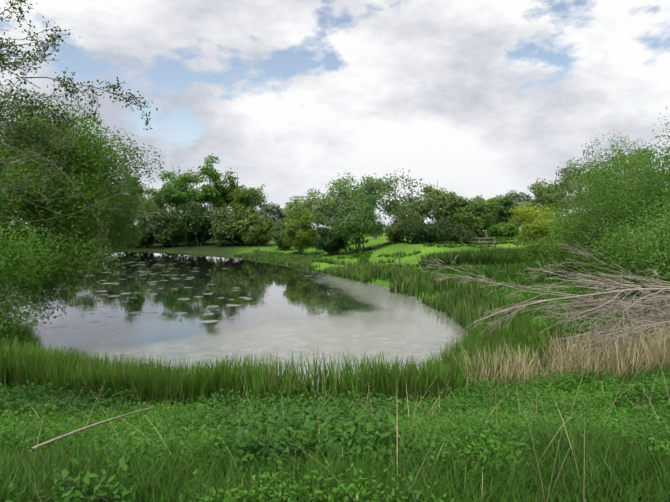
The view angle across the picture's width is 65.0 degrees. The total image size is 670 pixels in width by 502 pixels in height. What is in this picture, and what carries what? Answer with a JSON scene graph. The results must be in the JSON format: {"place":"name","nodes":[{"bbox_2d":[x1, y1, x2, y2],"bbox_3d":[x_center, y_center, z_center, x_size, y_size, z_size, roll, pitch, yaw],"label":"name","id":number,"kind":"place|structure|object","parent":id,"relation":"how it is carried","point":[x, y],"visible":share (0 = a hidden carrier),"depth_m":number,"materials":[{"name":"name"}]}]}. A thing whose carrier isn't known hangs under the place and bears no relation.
{"place":"outdoors","nodes":[
{"label":"outdoors","id":0,"kind":"place"},
{"bbox_2d":[0,251,471,389],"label":"pond water","id":1,"kind":"structure","parent":0,"point":[193,306],"depth_m":18.18,"materials":[{"name":"grey liquid"}]},
{"bbox_2d":[10,230,654,500],"bbox_3d":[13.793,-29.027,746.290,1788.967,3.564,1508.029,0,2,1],"label":"ground","id":2,"kind":"structure","parent":0,"point":[240,248],"depth_m":49.98,"materials":[{"name":"green plant"}]},
{"bbox_2d":[0,217,65,347],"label":"bush","id":3,"kind":"object","parent":2,"relation":"on","point":[4,318],"visible":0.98,"depth_m":11.57,"materials":[{"name":"green plant"}]},
{"bbox_2d":[0,69,165,325],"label":"willow tree","id":4,"kind":"object","parent":2,"relation":"on","point":[93,171],"visible":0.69,"depth_m":15.12,"materials":[{"name":"green plant"}]},
{"bbox_2d":[0,0,177,280],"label":"tree","id":5,"kind":"object","parent":2,"relation":"on","point":[39,138],"visible":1,"depth_m":5.55,"materials":[{"name":"green plant"}]},
{"bbox_2d":[29,407,152,450],"bbox_3d":[-1.983,1.491,4.548,0.022,0.430,2.032,0,2,3],"label":"dead stick","id":6,"kind":"object","parent":2,"relation":"on","point":[55,439],"visible":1,"depth_m":4.06,"materials":[{"name":"brown wood"}]},
{"bbox_2d":[120,166,145,223],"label":"tree","id":7,"kind":"object","parent":2,"relation":"on","point":[137,186],"visible":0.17,"depth_m":91.64,"materials":[{"name":"green plant"}]},
{"bbox_2d":[114,208,152,247],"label":"bush","id":8,"kind":"object","parent":2,"relation":"on","point":[142,241],"visible":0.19,"depth_m":74.81,"materials":[{"name":"green plant"}]},
{"bbox_2d":[140,184,154,208],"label":"tree","id":9,"kind":"object","parent":2,"relation":"on","point":[148,198],"visible":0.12,"depth_m":100.88,"materials":[{"name":"green plant"}]},
{"bbox_2d":[134,188,171,243],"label":"tree","id":10,"kind":"object","parent":2,"relation":"on","point":[157,202],"visible":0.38,"depth_m":85.89,"materials":[{"name":"green plant"}]},
{"bbox_2d":[137,203,188,246],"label":"bush","id":11,"kind":"object","parent":2,"relation":"on","point":[167,237],"visible":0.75,"depth_m":73.21,"materials":[{"name":"green plant"}]},
{"bbox_2d":[156,166,192,211],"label":"tree","id":12,"kind":"object","parent":2,"relation":"on","point":[179,199],"visible":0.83,"depth_m":90.15,"materials":[{"name":"green plant"}]},
{"bbox_2d":[162,173,198,212],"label":"tree","id":13,"kind":"object","parent":2,"relation":"on","point":[189,187],"visible":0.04,"depth_m":100.43,"materials":[{"name":"green plant"}]},
{"bbox_2d":[165,199,218,245],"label":"bush","id":14,"kind":"object","parent":2,"relation":"on","point":[197,226],"visible":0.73,"depth_m":72.33,"materials":[{"name":"green plant"}]},
{"bbox_2d":[176,167,207,212],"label":"tree","id":15,"kind":"object","parent":2,"relation":"on","point":[192,178],"visible":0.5,"depth_m":93.46,"materials":[{"name":"green plant"}]},
{"bbox_2d":[196,153,224,240],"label":"tree","id":16,"kind":"object","parent":2,"relation":"on","point":[210,193],"visible":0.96,"depth_m":87.71,"materials":[{"name":"green plant"}]},
{"bbox_2d":[199,178,231,214],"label":"tree","id":17,"kind":"object","parent":2,"relation":"on","point":[226,204],"visible":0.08,"depth_m":102.14,"materials":[{"name":"green plant"}]},
{"bbox_2d":[218,167,239,208],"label":"tree","id":18,"kind":"object","parent":2,"relation":"on","point":[227,193],"visible":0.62,"depth_m":90.89,"materials":[{"name":"green plant"}]},
{"bbox_2d":[209,204,256,245],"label":"bush","id":19,"kind":"object","parent":2,"relation":"on","point":[222,230],"visible":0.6,"depth_m":69.45,"materials":[{"name":"green plant"}]},
{"bbox_2d":[230,184,261,215],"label":"tree","id":20,"kind":"object","parent":2,"relation":"on","point":[244,200],"visible":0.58,"depth_m":85.65,"materials":[{"name":"green plant"}]},
{"bbox_2d":[228,206,274,245],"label":"bush","id":21,"kind":"object","parent":2,"relation":"on","point":[261,230],"visible":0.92,"depth_m":68.66,"materials":[{"name":"green plant"}]},
{"bbox_2d":[246,184,268,212],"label":"tree","id":22,"kind":"object","parent":2,"relation":"on","point":[261,200],"visible":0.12,"depth_m":99.70,"materials":[{"name":"green plant"}]},
{"bbox_2d":[261,202,285,226],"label":"tree","id":23,"kind":"object","parent":2,"relation":"on","point":[274,213],"visible":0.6,"depth_m":148.13,"materials":[{"name":"green plant"}]},
{"bbox_2d":[270,222,291,250],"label":"bush","id":24,"kind":"object","parent":2,"relation":"on","point":[278,231],"visible":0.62,"depth_m":61.39,"materials":[{"name":"green plant"}]},
{"bbox_2d":[0,309,569,408],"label":"reeds","id":25,"kind":"object","parent":2,"relation":"on","point":[34,361],"visible":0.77,"depth_m":8.38,"materials":[{"name":"green plant"}]},
{"bbox_2d":[280,203,300,224],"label":"tree","id":26,"kind":"object","parent":2,"relation":"on","point":[285,212],"visible":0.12,"depth_m":157.28,"materials":[{"name":"green plant"}]},
{"bbox_2d":[283,196,313,224],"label":"tree","id":27,"kind":"object","parent":2,"relation":"on","point":[295,206],"visible":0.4,"depth_m":71.22,"materials":[{"name":"green plant"}]},
{"bbox_2d":[282,206,318,253],"bbox_3d":[-3.392,-2.178,55.004,4.484,5.394,5.007,0,2,1],"label":"bush","id":28,"kind":"object","parent":2,"relation":"on","point":[301,235],"visible":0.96,"depth_m":54.12,"materials":[{"name":"green plant"}]},
{"bbox_2d":[299,188,337,236],"bbox_3d":[-2.080,-4.129,65.496,4.403,7.441,5.521,-1,3,-29],"label":"tree","id":29,"kind":"object","parent":2,"relation":"on","point":[318,209],"visible":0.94,"depth_m":64.98,"materials":[{"name":"green plant"}]},
{"bbox_2d":[311,225,350,254],"bbox_3d":[-0.401,-1.077,52.111,3.555,3.287,3.892,-2,3,-36],"label":"bush","id":30,"kind":"object","parent":2,"relation":"on","point":[325,243],"visible":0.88,"depth_m":51.30,"materials":[{"name":"green plant"}]},
{"bbox_2d":[319,201,342,228],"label":"tree","id":31,"kind":"object","parent":2,"relation":"on","point":[328,222],"visible":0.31,"depth_m":148.05,"materials":[{"name":"green plant"}]},
{"bbox_2d":[0,256,669,501],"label":"grass","id":32,"kind":"structure","parent":2,"relation":"on","point":[645,477],"depth_m":3.35,"materials":[{"name":"green plant"}]},
{"bbox_2d":[0,262,669,501],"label":"weeds","id":33,"kind":"object","parent":2,"relation":"on","point":[56,424],"visible":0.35,"depth_m":5.02,"materials":[{"name":"green plant"}]},
{"bbox_2d":[0,379,669,501],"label":"nettles","id":34,"kind":"object","parent":2,"relation":"on","point":[304,423],"visible":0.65,"depth_m":4.18,"materials":[{"name":"green plant"}]},
{"bbox_2d":[1,307,669,501],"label":"dry grass","id":35,"kind":"structure","parent":2,"relation":"on","point":[661,349],"depth_m":8.55,"materials":[{"name":"plant"}]},
{"bbox_2d":[322,170,356,224],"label":"tree","id":36,"kind":"object","parent":2,"relation":"on","point":[339,187],"visible":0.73,"depth_m":69.20,"materials":[{"name":"green plant"}]},
{"bbox_2d":[339,173,378,216],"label":"tree","id":37,"kind":"object","parent":2,"relation":"on","point":[356,188],"visible":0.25,"depth_m":74.63,"materials":[{"name":"green plant"}]},
{"bbox_2d":[329,192,391,251],"bbox_3d":[2.410,-2.673,49.358,6.044,5.851,5.503,0,2,1],"label":"tree","id":38,"kind":"object","parent":2,"relation":"on","point":[362,221],"visible":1,"depth_m":48.89,"materials":[{"name":"green plant"}]},
{"bbox_2d":[352,174,399,239],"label":"tree","id":39,"kind":"object","parent":2,"relation":"on","point":[377,187],"visible":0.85,"depth_m":67.06,"materials":[{"name":"green plant"}]},
{"bbox_2d":[378,168,424,218],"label":"tree","id":40,"kind":"object","parent":2,"relation":"on","point":[410,203],"visible":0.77,"depth_m":71.03,"materials":[{"name":"green plant"}]},
{"bbox_2d":[234,250,576,333],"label":"bank reeds","id":41,"kind":"object","parent":2,"relation":"on","point":[462,309],"visible":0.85,"depth_m":23.65,"materials":[{"name":"green plant"}]},
{"bbox_2d":[385,208,427,242],"bbox_3d":[7.025,-2.488,52.730,4.475,3.685,4.864,0,2,1],"label":"bush","id":42,"kind":"object","parent":2,"relation":"on","point":[400,225],"visible":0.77,"depth_m":52.03,"materials":[{"name":"green plant"}]},
{"bbox_2d":[406,190,442,220],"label":"tree","id":43,"kind":"object","parent":2,"relation":"on","point":[429,205],"visible":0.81,"depth_m":78.39,"materials":[{"name":"green plant"}]},
{"bbox_2d":[402,215,455,243],"bbox_3d":[9.204,-1.913,49.536,4.860,2.872,5.516,2,3,38],"label":"bush","id":44,"kind":"object","parent":2,"relation":"on","point":[429,232],"visible":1,"depth_m":48.29,"materials":[{"name":"green plant"}]},
{"bbox_2d":[419,180,456,225],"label":"tree","id":45,"kind":"object","parent":2,"relation":"on","point":[445,198],"visible":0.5,"depth_m":82.23,"materials":[{"name":"green plant"}]},
{"bbox_2d":[436,195,481,224],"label":"tree","id":46,"kind":"object","parent":2,"relation":"on","point":[448,212],"visible":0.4,"depth_m":74.50,"materials":[{"name":"green plant"}]},
{"bbox_2d":[442,221,477,243],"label":"bush","id":47,"kind":"object","parent":2,"relation":"on","point":[461,234],"visible":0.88,"depth_m":48.40,"materials":[{"name":"green plant"}]},
{"bbox_2d":[253,235,668,270],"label":"lawn grass tufts","id":48,"kind":"object","parent":2,"relation":"on","point":[499,240],"visible":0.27,"depth_m":44.93,"materials":[{"name":"green plant"}]},
{"bbox_2d":[451,197,496,232],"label":"tree","id":49,"kind":"object","parent":2,"relation":"on","point":[468,216],"visible":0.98,"depth_m":72.29,"materials":[{"name":"green plant"}]},
{"bbox_2d":[417,247,532,267],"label":"reeds","id":50,"kind":"object","parent":2,"relation":"on","point":[483,256],"visible":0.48,"depth_m":34.52,"materials":[{"name":"green plant"}]},
{"bbox_2d":[467,194,484,206],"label":"tree","id":51,"kind":"object","parent":2,"relation":"on","point":[479,199],"depth_m":118.03,"materials":[{"name":"green plant"}]},
{"bbox_2d":[476,231,486,237],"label":"bush","id":52,"kind":"object","parent":2,"relation":"on","point":[481,235],"visible":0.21,"depth_m":89.97,"materials":[{"name":"green plant"}]},
{"bbox_2d":[471,237,497,247],"bbox_3d":[12.004,-0.654,42.192,1.800,0.861,1.820,0,2,-10],"label":"picnic table","id":53,"kind":"object","parent":2,"relation":"on","point":[480,242],"visible":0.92,"depth_m":41.94,"materials":[{"name":"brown wood"}]},
{"bbox_2d":[476,194,504,234],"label":"tree","id":54,"kind":"object","parent":2,"relation":"on","point":[494,200],"visible":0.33,"depth_m":75.77,"materials":[{"name":"green plant"}]},
{"bbox_2d":[485,221,520,237],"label":"bush","id":55,"kind":"object","parent":2,"relation":"on","point":[506,229],"visible":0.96,"depth_m":64.40,"materials":[{"name":"green plant"}]},
{"bbox_2d":[492,194,523,225],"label":"tree","id":56,"kind":"object","parent":2,"relation":"on","point":[503,213],"visible":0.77,"depth_m":68.37,"materials":[{"name":"green plant"}]},
{"bbox_2d":[505,189,535,234],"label":"tree","id":57,"kind":"object","parent":2,"relation":"on","point":[521,197],"visible":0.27,"depth_m":96.36,"materials":[{"name":"green plant"}]},
{"bbox_2d":[508,199,561,240],"bbox_3d":[19.562,-2.897,51.165,4.920,4.264,5.951,0,2,1],"label":"bush","id":58,"kind":"object","parent":2,"relation":"on","point":[529,220],"visible":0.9,"depth_m":50.37,"materials":[{"name":"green plant"}]},
{"bbox_2d":[409,231,669,363],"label":"dead branches","id":59,"kind":"object","parent":2,"relation":"on","point":[632,303],"visible":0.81,"depth_m":10.23,"materials":[{"name":"grey wood"}]},
{"bbox_2d":[507,233,575,263],"bbox_3d":[12.560,0.015,29.979,4.270,2.143,4.931,2,3,40],"label":"bush","id":60,"kind":"object","parent":2,"relation":"on","point":[538,251],"visible":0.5,"depth_m":29.66,"materials":[{"name":"green plant"}]},
{"bbox_2d":[519,177,564,218],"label":"tree","id":61,"kind":"object","parent":2,"relation":"on","point":[536,186],"visible":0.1,"depth_m":93.36,"materials":[{"name":"green plant"}]},
{"bbox_2d":[536,157,586,219],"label":"tree","id":62,"kind":"object","parent":2,"relation":"on","point":[550,190],"visible":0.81,"depth_m":75.96,"materials":[{"name":"green plant"}]},
{"bbox_2d":[547,209,587,237],"bbox_3d":[24.774,-2.837,55.065,6.120,3.433,6.003,0,2,1],"label":"bush","id":63,"kind":"object","parent":2,"relation":"on","point":[564,221],"visible":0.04,"depth_m":54.42,"materials":[{"name":"green plant"}]},
{"bbox_2d":[554,158,604,214],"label":"tree","id":64,"kind":"object","parent":2,"relation":"on","point":[567,173],"visible":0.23,"depth_m":80.65,"materials":[{"name":"green plant"}]},
{"bbox_2d":[545,220,642,273],"bbox_3d":[10.246,-0.079,20.890,3.933,2.343,4.253,0,2,1],"label":"bush","id":65,"kind":"object","parent":2,"relation":"on","point":[563,254],"visible":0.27,"depth_m":20.55,"materials":[{"name":"green plant"}]},
{"bbox_2d":[535,107,669,260],"bbox_3d":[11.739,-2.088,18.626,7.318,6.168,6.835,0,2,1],"label":"bush","id":66,"kind":"object","parent":2,"relation":"on","point":[603,213],"visible":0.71,"depth_m":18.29,"materials":[{"name":"green plant"}]},
{"bbox_2d":[558,138,650,235],"bbox_3d":[26.502,-5.941,51.127,7.184,10.010,7.267,0,2,-8],"label":"chestnut tree","id":67,"kind":"object","parent":2,"relation":"on","point":[590,147],"visible":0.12,"depth_m":50.93,"materials":[{"name":"green plant"}]},
{"bbox_2d":[561,195,669,311],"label":"bush","id":68,"kind":"object","parent":2,"relation":"on","point":[628,257],"visible":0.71,"depth_m":13.68,"materials":[{"name":"green plant"}]},
{"bbox_2d":[622,145,661,220],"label":"tree","id":69,"kind":"object","parent":2,"relation":"on","point":[645,152],"visible":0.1,"depth_m":86.96,"materials":[{"name":"green plant"}]},
{"bbox_2d":[0,0,669,229],"label":"sky","id":70,"kind":"structure","parent":0,"point":[488,98],"materials":[{"name":"white"}]}
]}

